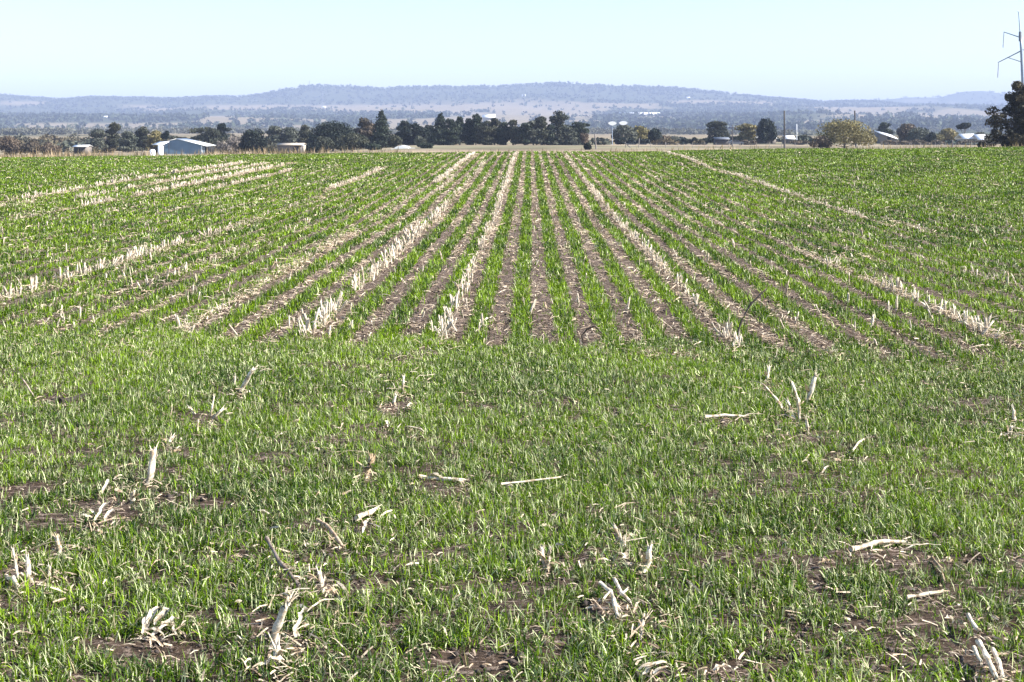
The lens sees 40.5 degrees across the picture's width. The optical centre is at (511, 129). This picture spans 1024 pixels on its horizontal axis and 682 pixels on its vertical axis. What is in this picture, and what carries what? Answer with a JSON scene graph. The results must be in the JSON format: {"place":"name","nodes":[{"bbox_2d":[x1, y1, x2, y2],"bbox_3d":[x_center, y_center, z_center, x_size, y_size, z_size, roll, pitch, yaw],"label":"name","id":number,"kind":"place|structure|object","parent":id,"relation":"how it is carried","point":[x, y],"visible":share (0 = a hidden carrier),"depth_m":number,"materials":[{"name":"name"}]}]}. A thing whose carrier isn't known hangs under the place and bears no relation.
{"place":"outdoors","nodes":[
{"label":"outdoors","id":0,"kind":"place"},
{"bbox_2d":[0,128,1006,156],"bbox_3d":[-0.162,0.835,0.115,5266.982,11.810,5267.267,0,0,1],"label":"terrain","id":1,"kind":"structure","parent":0,"point":[463,147],"depth_m":362.29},
{"bbox_2d":[0,135,20,154],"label":"bush","id":2,"kind":"object","parent":1,"relation":"on","point":[9,143],"visible":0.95,"depth_m":359.92,"materials":[{"name":"brown plant"}]},
{"bbox_2d":[19,139,40,154],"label":"bush","id":3,"kind":"object","parent":1,"relation":"on","point":[32,145],"visible":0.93,"depth_m":354.86,"materials":[{"name":"brown plant"}]},
{"bbox_2d":[39,141,61,154],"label":"bush","id":4,"kind":"object","parent":1,"relation":"on","point":[48,146],"visible":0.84,"depth_m":351.49,"materials":[{"name":"brown plant"}]},
{"bbox_2d":[72,145,92,153],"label":"shed","id":5,"kind":"structure","parent":1,"relation":"on","point":[81,148],"depth_m":379.96,"materials":[{"name":"white metal"}]},
{"bbox_2d":[85,128,108,150],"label":"gum tree","id":6,"kind":"object","parent":1,"relation":"on","point":[97,140],"visible":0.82,"depth_m":399.03,"materials":[{"name":"green plant"}]},
{"bbox_2d":[105,122,120,147],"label":"gum tree","id":7,"kind":"object","parent":1,"relation":"on","point":[114,135],"visible":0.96,"depth_m":403.27,"materials":[{"name":"green plant"}]},
{"bbox_2d":[115,131,138,152],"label":"gum tree","id":8,"kind":"object","parent":1,"relation":"on","point":[127,140],"visible":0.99,"depth_m":394.54,"materials":[{"name":"green plant"}]},
{"bbox_2d":[135,126,149,151],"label":"gum tree","id":9,"kind":"object","parent":1,"relation":"on","point":[141,133],"visible":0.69,"depth_m":410.70,"materials":[{"name":"green plant"}]},
{"bbox_2d":[144,130,164,152],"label":"gum tree","id":10,"kind":"object","parent":1,"relation":"on","point":[153,137],"visible":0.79,"depth_m":398.75,"materials":[{"name":"green plant"}]},
{"bbox_2d":[164,138,215,153],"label":"farm shed","id":11,"kind":"structure","parent":1,"relation":"on","point":[183,145],"depth_m":378.00,"materials":[{"name":"white metal"}]},
{"bbox_2d":[187,127,227,144],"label":"tree","id":12,"kind":"object","parent":1,"relation":"on","point":[209,135],"visible":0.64,"depth_m":438.25,"materials":[{"name":"green plant"}]},
{"bbox_2d":[216,123,231,139],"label":"tree","id":13,"kind":"object","parent":1,"relation":"on","point":[221,127],"visible":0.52,"depth_m":445.44,"materials":[{"name":"green plant"}]},
{"bbox_2d":[214,135,241,153],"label":"bare tree","id":14,"kind":"object","parent":1,"relation":"on","point":[233,142],"visible":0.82,"depth_m":364.75,"materials":[{"name":"brown plant"}]},
{"bbox_2d":[237,128,267,153],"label":"tree","id":15,"kind":"object","parent":1,"relation":"on","point":[252,139],"visible":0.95,"depth_m":354.35,"materials":[{"name":"green plant"}]},
{"bbox_2d":[265,125,285,143],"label":"gum tree","id":16,"kind":"object","parent":1,"relation":"on","point":[272,130],"visible":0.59,"depth_m":428.80,"materials":[{"name":"green plant"}]},
{"bbox_2d":[280,127,298,142],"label":"gum tree","id":17,"kind":"object","parent":1,"relation":"on","point":[291,136],"visible":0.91,"depth_m":428.63,"materials":[{"name":"green plant"}]},
{"bbox_2d":[277,143,306,153],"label":"house","id":18,"kind":"structure","parent":1,"relation":"on","point":[287,145],"depth_m":352.00,"materials":[{"name":"white metal"}]},
{"bbox_2d":[295,124,312,146],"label":"tree","id":19,"kind":"object","parent":1,"relation":"on","point":[304,131],"visible":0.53,"depth_m":398.56,"materials":[{"name":"green plant"}]},
{"bbox_2d":[305,140,321,153],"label":"bush","id":20,"kind":"object","parent":1,"relation":"on","point":[315,145],"visible":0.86,"depth_m":335.53,"materials":[{"name":"green plant"}]},
{"bbox_2d":[313,136,334,152],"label":"tree","id":21,"kind":"object","parent":1,"relation":"on","point":[325,143],"visible":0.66,"depth_m":340.45,"materials":[{"name":"green plant"}]},
{"bbox_2d":[307,120,354,151],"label":"tree","id":22,"kind":"object","parent":1,"relation":"on","point":[334,131],"visible":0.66,"depth_m":362.63,"materials":[{"name":"green plant"}]},
{"bbox_2d":[335,132,370,151],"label":"tree","id":23,"kind":"object","parent":1,"relation":"on","point":[351,140],"visible":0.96,"depth_m":335.66,"materials":[{"name":"green plant"}]},
{"bbox_2d":[353,117,374,148],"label":"tree","id":24,"kind":"object","parent":1,"relation":"on","point":[366,128],"visible":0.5,"depth_m":370.49,"materials":[{"name":"green plant"}]},
{"bbox_2d":[361,143,381,149],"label":"bush","id":25,"kind":"object","parent":1,"relation":"on","point":[374,146],"visible":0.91,"depth_m":333.46,"materials":[{"name":"green plant"}]},
{"bbox_2d":[368,110,391,147],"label":"conifer","id":26,"kind":"object","parent":1,"relation":"on","point":[379,132],"visible":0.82,"depth_m":364.74,"materials":[{"name":"green plant"}]},
{"bbox_2d":[387,134,402,147],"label":"tree","id":27,"kind":"object","parent":1,"relation":"on","point":[394,141],"visible":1,"depth_m":349.18,"materials":[{"name":"green plant"}]},
{"bbox_2d":[394,120,414,144],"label":"windbreak tree","id":28,"kind":"object","parent":1,"relation":"on","point":[405,129],"visible":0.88,"depth_m":400.99,"materials":[{"name":"green plant"}]},
{"bbox_2d":[410,123,427,144],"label":"windbreak tree","id":29,"kind":"object","parent":1,"relation":"on","point":[420,130],"visible":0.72,"depth_m":400.67,"materials":[{"name":"green plant"}]},
{"bbox_2d":[414,135,426,146],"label":"bush","id":30,"kind":"object","parent":1,"relation":"on","point":[418,139],"visible":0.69,"depth_m":334.97,"materials":[{"name":"green plant"}]},
{"bbox_2d":[427,112,451,144],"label":"windbreak tree","id":31,"kind":"object","parent":1,"relation":"on","point":[438,132],"visible":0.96,"depth_m":393.17,"materials":[{"name":"green plant"}]},
{"bbox_2d":[443,118,462,144],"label":"windbreak tree","id":32,"kind":"object","parent":1,"relation":"on","point":[454,131],"visible":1,"depth_m":392.75,"materials":[{"name":"green plant"}]},
{"bbox_2d":[459,118,475,144],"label":"windbreak tree","id":33,"kind":"object","parent":1,"relation":"on","point":[465,134],"visible":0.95,"depth_m":402.39,"materials":[{"name":"green plant"}]},
{"bbox_2d":[469,113,481,144],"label":"windbreak tree","id":34,"kind":"object","parent":1,"relation":"on","point":[476,119],"visible":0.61,"depth_m":401.62,"materials":[{"name":"green plant"}]},
{"bbox_2d":[475,120,494,144],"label":"windbreak tree","id":35,"kind":"object","parent":1,"relation":"on","point":[484,132],"visible":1,"depth_m":396.30,"materials":[{"name":"green plant"}]},
{"bbox_2d":[487,118,500,144],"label":"windbreak tree","id":36,"kind":"object","parent":1,"relation":"on","point":[495,123],"visible":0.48,"depth_m":403.53,"materials":[{"name":"green plant"}]},
{"bbox_2d":[0,133,999,152],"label":"scrub","id":37,"kind":"object","parent":1,"relation":"on","point":[67,143],"visible":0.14,"depth_m":409.50,"materials":[{"name":"green plant"}]},
{"bbox_2d":[494,121,509,144],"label":"windbreak tree","id":38,"kind":"object","parent":1,"relation":"on","point":[500,138],"visible":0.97,"depth_m":397.42,"materials":[{"name":"green plant"}]},
{"bbox_2d":[0,142,1023,156],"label":"dry grass","id":39,"kind":"structure","parent":1,"relation":"on","point":[87,153],"depth_m":74.84,"materials":[{"name":"beige plant"}]},
{"bbox_2d":[506,120,521,144],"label":"windbreak tree","id":40,"kind":"object","parent":1,"relation":"on","point":[513,130],"visible":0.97,"depth_m":395.79,"materials":[{"name":"green plant"}]},
{"bbox_2d":[515,123,532,144],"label":"windbreak tree","id":41,"kind":"object","parent":1,"relation":"on","point":[523,135],"visible":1,"depth_m":393.37,"materials":[{"name":"green plant"}]},
{"bbox_2d":[526,120,542,144],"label":"windbreak tree","id":42,"kind":"object","parent":1,"relation":"on","point":[534,132],"visible":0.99,"depth_m":393.30,"materials":[{"name":"green plant"}]},
{"bbox_2d":[532,116,549,144],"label":"windbreak tree","id":43,"kind":"object","parent":1,"relation":"on","point":[541,123],"visible":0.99,"depth_m":393.64,"materials":[{"name":"green plant"}]},
{"bbox_2d":[544,124,556,144],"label":"windbreak tree","id":44,"kind":"object","parent":1,"relation":"on","point":[551,138],"visible":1,"depth_m":394.31,"materials":[{"name":"green plant"}]},
{"bbox_2d":[549,110,570,141],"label":"windbreak tree","id":45,"kind":"object","parent":1,"relation":"on","point":[558,118],"visible":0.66,"depth_m":402.80,"materials":[{"name":"green plant"}]},
{"bbox_2d":[562,126,577,144],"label":"windbreak tree","id":46,"kind":"object","parent":1,"relation":"on","point":[569,135],"visible":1,"depth_m":393.58,"materials":[{"name":"green plant"}]},
{"bbox_2d":[570,122,589,141],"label":"windbreak tree","id":47,"kind":"object","parent":1,"relation":"on","point":[578,127],"visible":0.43,"depth_m":403.74,"materials":[{"name":"green plant"}]},
{"bbox_2d":[579,133,588,143],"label":"windbreak tree","id":48,"kind":"object","parent":1,"relation":"on","point":[583,137],"visible":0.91,"depth_m":395.94,"materials":[{"name":"brown plant"}]},
{"bbox_2d":[611,125,637,140],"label":"tree","id":49,"kind":"object","parent":1,"relation":"on","point":[626,132],"visible":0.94,"depth_m":422.11,"materials":[{"name":"green plant"}]},
{"bbox_2d":[633,125,649,139],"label":"tree","id":50,"kind":"object","parent":1,"relation":"on","point":[642,132],"visible":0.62,"depth_m":429.72,"materials":[{"name":"green plant"}]},
{"bbox_2d":[647,128,662,141],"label":"tree","id":51,"kind":"object","parent":1,"relation":"on","point":[654,134],"visible":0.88,"depth_m":418.64,"materials":[{"name":"green plant"}]},
{"bbox_2d":[704,120,727,138],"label":"gum tree","id":52,"kind":"object","parent":1,"relation":"on","point":[715,128],"visible":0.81,"depth_m":448.96,"materials":[{"name":"green plant"}]},
{"bbox_2d":[712,137,729,144],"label":"shed","id":53,"kind":"structure","parent":1,"relation":"on","point":[720,140],"depth_m":404.00,"materials":[{"name":"grey paint"}]},
{"bbox_2d":[734,123,756,140],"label":"tree","id":54,"kind":"object","parent":1,"relation":"on","point":[748,132],"visible":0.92,"depth_m":438.57,"materials":[{"name":"green plant"}]},
{"bbox_2d":[756,118,777,143],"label":"tree","id":55,"kind":"object","parent":1,"relation":"on","point":[766,132],"visible":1,"depth_m":432.35,"materials":[{"name":"green plant"}]},
{"bbox_2d":[781,135,795,143],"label":"house","id":56,"kind":"structure","parent":1,"relation":"on","point":[788,138],"depth_m":437.00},
{"bbox_2d":[808,135,832,147],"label":"bush","id":57,"kind":"object","parent":1,"relation":"on","point":[822,141],"visible":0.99,"depth_m":304.96,"materials":[{"name":"green plant"}]},
{"bbox_2d":[813,119,879,148],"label":"willow tree","id":58,"kind":"object","parent":1,"relation":"on","point":[848,128],"visible":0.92,"depth_m":307.65,"materials":[{"name":"green plant"}]},
{"bbox_2d":[873,130,896,143],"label":"barn","id":59,"kind":"structure","parent":1,"relation":"on","point":[881,136],"depth_m":440.00,"materials":[{"name":"grey metal"}]},
{"bbox_2d":[876,122,893,134],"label":"tree","id":60,"kind":"object","parent":1,"relation":"on","point":[883,127],"visible":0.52,"depth_m":518.88,"materials":[{"name":"green plant"}]},
{"bbox_2d":[890,140,914,144],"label":"hedge bush","id":61,"kind":"object","parent":1,"relation":"on","point":[903,142],"visible":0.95,"depth_m":402.48,"materials":[{"name":"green plant"}]},
{"bbox_2d":[896,123,915,139],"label":"tree","id":62,"kind":"object","parent":1,"relation":"on","point":[902,130],"visible":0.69,"depth_m":450.29,"materials":[{"name":"green plant"}]},
{"bbox_2d":[905,127,930,141],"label":"tree","id":63,"kind":"object","parent":1,"relation":"on","point":[920,133],"visible":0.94,"depth_m":441.81,"materials":[{"name":"green plant"}]},
{"bbox_2d":[936,128,958,141],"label":"tree","id":64,"kind":"object","parent":1,"relation":"on","point":[946,134],"visible":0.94,"depth_m":498.27,"materials":[{"name":"green plant"}]},
{"bbox_2d":[955,122,970,133],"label":"tree","id":65,"kind":"object","parent":1,"relation":"on","point":[965,125],"visible":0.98,"depth_m":479.25,"materials":[{"name":"green plant"}]},
{"bbox_2d":[954,134,976,140],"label":"shed","id":66,"kind":"structure","parent":1,"relation":"on","point":[963,137],"depth_m":451.58,"materials":[{"name":"white metal"}]},
{"bbox_2d":[976,81,1023,146],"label":"conifer","id":67,"kind":"object","parent":1,"relation":"on","point":[1015,131],"visible":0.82,"depth_m":179.24,"materials":[{"name":"green plant"}]},
{"bbox_2d":[997,11,1023,84],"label":"transmission pole","id":68,"kind":"object","parent":1,"relation":"on","point":[1021,61],"visible":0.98,"depth_m":299.85,"materials":[{"name":"metal"}]},
{"bbox_2d":[0,83,1008,128],"bbox_3d":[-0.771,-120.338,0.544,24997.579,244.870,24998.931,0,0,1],"label":"hills","id":69,"kind":"structure","parent":0,"point":[513,110],"depth_m":5943.96,"materials":[{"name":"plant"}]},
{"bbox_2d":[0,81,1013,135],"bbox_3d":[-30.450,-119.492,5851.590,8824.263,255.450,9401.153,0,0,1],"label":"woodland","id":70,"kind":"object","parent":69,"relation":"on","point":[694,120],"visible":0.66,"depth_m":3972.24,"materials":[{"name":"green plant"}]},
{"bbox_2d":[0,147,1023,681],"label":"ground","id":71,"kind":"structure","parent":0,"point":[488,654],"depth_m":5.84,"materials":[{"name":"soil"}]},
{"bbox_2d":[5,574,18,589],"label":"fallen stalk","id":72,"kind":"object","parent":71,"relation":"on","point":[10,578],"visible":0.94,"depth_m":4.63,"materials":[{"name":"plant"}]},
{"bbox_2d":[11,546,66,584],"bbox_3d":[-1.613,1.485,4.700,0.221,0.146,0.113,0,0,1],"label":"broken stalk","id":73,"kind":"object","parent":71,"relation":"on","point":[27,569],"visible":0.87,"depth_m":4.69,"materials":[{"name":"plant"}]},
{"bbox_2d":[45,531,61,555],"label":"broken stalk","id":74,"kind":"object","parent":71,"relation":"on","point":[58,544],"visible":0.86,"depth_m":5.01,"materials":[{"name":"plant"}]},
{"bbox_2d":[58,391,88,403],"bbox_3d":[-2.477,1.529,7.881,0.042,0.059,0.209,0,0,39],"label":"stick","id":75,"kind":"object","parent":71,"relation":"on","point":[70,398],"visible":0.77,"depth_m":7.85,"materials":[{"name":"wood"}]},
{"bbox_2d":[136,441,158,484],"bbox_3d":[-1.588,1.463,6.031,0.121,0.192,0.050,0,0,-31],"label":"broken stalk","id":76,"kind":"object","parent":71,"relation":"on","point":[151,468],"visible":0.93,"depth_m":6.03,"materials":[{"name":"plant"}]},
{"bbox_2d":[139,606,178,645],"bbox_3d":[-1.065,1.507,4.236,0.126,0.052,0.247,0,0,-10],"label":"husk","id":77,"kind":"object","parent":71,"relation":"on","point":[146,619],"visible":0.96,"depth_m":4.24,"materials":[{"name":"plant"}]},
{"bbox_2d":[210,394,225,422],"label":"broken stalk","id":78,"kind":"object","parent":71,"relation":"on","point":[216,414],"visible":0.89,"depth_m":7.24,"materials":[{"name":"plant"}]},
{"bbox_2d":[233,367,255,393],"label":"broken stalk","id":79,"kind":"object","parent":71,"relation":"on","point":[247,378],"visible":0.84,"depth_m":8.10,"materials":[{"name":"plant"}]},
{"bbox_2d":[248,589,298,668],"bbox_3d":[-0.682,1.461,4.082,0.127,0.195,0.236,0,0,-29],"label":"broken stalk","id":80,"kind":"object","parent":71,"relation":"on","point":[277,626],"visible":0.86,"depth_m":4.13,"materials":[{"name":"plant"}]},
{"bbox_2d":[264,536,300,587],"bbox_3d":[-0.799,1.499,4.800,0.027,0.070,0.425,0,0,-25],"label":"stick","id":81,"kind":"object","parent":71,"relation":"on","point":[279,561],"visible":0.88,"depth_m":4.79,"materials":[{"name":"wood"}]},
{"bbox_2d":[293,607,304,636],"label":"fallen stalk","id":82,"kind":"object","parent":71,"relation":"on","point":[295,627],"visible":1,"depth_m":4.20,"materials":[{"name":"plant"}]},
{"bbox_2d":[307,564,334,592],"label":"broken stalk","id":83,"kind":"object","parent":71,"relation":"on","point":[319,574],"visible":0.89,"depth_m":4.65,"materials":[{"name":"plant"}]},
{"bbox_2d":[316,518,343,547],"bbox_3d":[-0.675,1.497,5.151,0.019,0.042,0.315,0,0,-25],"label":"fallen stalk","id":84,"kind":"object","parent":71,"relation":"on","point":[331,531],"visible":1,"depth_m":5.13,"materials":[{"name":"plant"}]},
{"bbox_2d":[356,451,376,478],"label":"broken stalk","id":85,"kind":"object","parent":71,"relation":"on","point":[368,467],"visible":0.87,"depth_m":6.12,"materials":[{"name":"plant"}]},
{"bbox_2d":[354,504,381,532],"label":"fallen stalk","id":86,"kind":"object","parent":71,"relation":"on","point":[370,511],"visible":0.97,"depth_m":5.43,"materials":[{"name":"plant"}]},
{"bbox_2d":[386,374,408,405],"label":"broken stalk","id":87,"kind":"object","parent":71,"relation":"on","point":[395,395],"visible":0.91,"depth_m":7.97,"materials":[{"name":"plant"}]},
{"bbox_2d":[418,472,467,482],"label":"fallen stalk","id":88,"kind":"object","parent":71,"relation":"on","point":[449,478],"visible":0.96,"depth_m":6.00,"materials":[{"name":"plant"}]},
{"bbox_2d":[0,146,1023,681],"bbox_3d":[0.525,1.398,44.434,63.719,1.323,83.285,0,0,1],"label":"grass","id":89,"kind":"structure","parent":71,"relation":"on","point":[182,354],"depth_m":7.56,"materials":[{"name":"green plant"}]},
{"bbox_2d":[0,148,1023,301],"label":"distant stubble","id":90,"kind":"object","parent":71,"relation":"on","point":[392,252],"visible":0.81,"depth_m":20.49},
{"bbox_2d":[0,151,1023,681],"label":"crop stubble","id":91,"kind":"object","parent":71,"relation":"on","point":[340,237],"visible":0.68,"depth_m":7.58,"materials":[{"name":"plant"}]},
{"bbox_2d":[501,476,561,484],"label":"fallen stalk","id":92,"kind":"object","parent":71,"relation":"on","point":[530,480],"visible":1,"depth_m":5.83,"materials":[{"name":"plant"}]},
{"bbox_2d":[534,542,560,571],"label":"broken stalk","id":93,"kind":"object","parent":71,"relation":"on","point":[547,562],"visible":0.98,"depth_m":4.86,"materials":[{"name":"plant"}]},
{"bbox_2d":[598,577,632,618],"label":"broken stalks","id":94,"kind":"object","parent":71,"relation":"on","point":[616,607],"visible":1,"depth_m":4.39,"materials":[{"name":"plant"}]},
{"bbox_2d":[610,523,636,547],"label":"broken stalk","id":95,"kind":"object","parent":71,"relation":"on","point":[615,529],"visible":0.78,"depth_m":5.10,"materials":[{"name":"plant"}]},
{"bbox_2d":[625,609,655,640],"bbox_3d":[0.386,1.511,4.233,0.110,0.087,0.050,0,0,13],"label":"broken stalk","id":96,"kind":"object","parent":71,"relation":"on","point":[643,620],"visible":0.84,"depth_m":4.23,"materials":[{"name":"plant"}]},
{"bbox_2d":[641,539,655,572],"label":"broken stalk","id":97,"kind":"object","parent":71,"relation":"on","point":[648,556],"visible":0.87,"depth_m":4.80,"materials":[{"name":"plant"}]},
{"bbox_2d":[638,660,670,673],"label":"fallen stalk","id":98,"kind":"object","parent":71,"relation":"on","point":[648,665],"visible":1,"depth_m":3.88,"materials":[{"name":"plant"}]},
{"bbox_2d":[705,413,761,417],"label":"fallen stalk","id":99,"kind":"object","parent":71,"relation":"on","point":[721,415],"visible":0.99,"depth_m":7.31,"materials":[{"name":"plant"}]},
{"bbox_2d":[736,286,768,332],"bbox_3d":[1.786,1.371,10.355,0.259,0.406,0.021,0,0,1],"label":"stick","id":100,"kind":"object","parent":71,"relation":"on","point":[756,298],"visible":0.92,"depth_m":10.35,"materials":[{"name":"plant"}]},
{"bbox_2d":[762,364,787,410],"bbox_3d":[1.540,1.472,8.053,0.174,0.176,0.980,0,0,11],"label":"broken stalk","id":101,"kind":"object","parent":71,"relation":"on","point":[769,391],"visible":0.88,"depth_m":7.62,"materials":[{"name":"plant"}]},
{"bbox_2d":[784,368,819,420],"bbox_3d":[1.581,1.439,7.589,0.155,0.252,0.588,0,0,17],"label":"broken stalk","id":102,"kind":"object","parent":71,"relation":"on","point":[810,390],"visible":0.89,"depth_m":7.46,"materials":[{"name":"plant"}]},
{"bbox_2d":[849,539,940,551],"bbox_3d":[1.381,1.505,5.032,0.343,0.027,0.089,0,0,-11],"label":"fallen stalk","id":103,"kind":"object","parent":71,"relation":"on","point":[868,544],"visible":0.99,"depth_m":5.02,"materials":[{"name":"plant"}]},
{"bbox_2d":[906,589,943,598],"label":"fallen stalk","id":104,"kind":"object","parent":71,"relation":"on","point":[923,594],"visible":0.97,"depth_m":4.50,"materials":[{"name":"plant"}]},
{"bbox_2d":[966,613,1004,681],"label":"broken stalks","id":105,"kind":"object","parent":71,"relation":"on","point":[985,654],"visible":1,"depth_m":3.92,"materials":[{"name":"plant"}]},
{"bbox_2d":[1000,403,1016,435],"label":"broken stalk","id":106,"kind":"object","parent":71,"relation":"on","point":[1010,428],"visible":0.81,"depth_m":7.27,"materials":[{"name":"plant"}]},
{"bbox_2d":[0,0,1023,102],"label":"sky","id":107,"kind":"structure","parent":0,"point":[824,50],"materials":[{"name":"white"}]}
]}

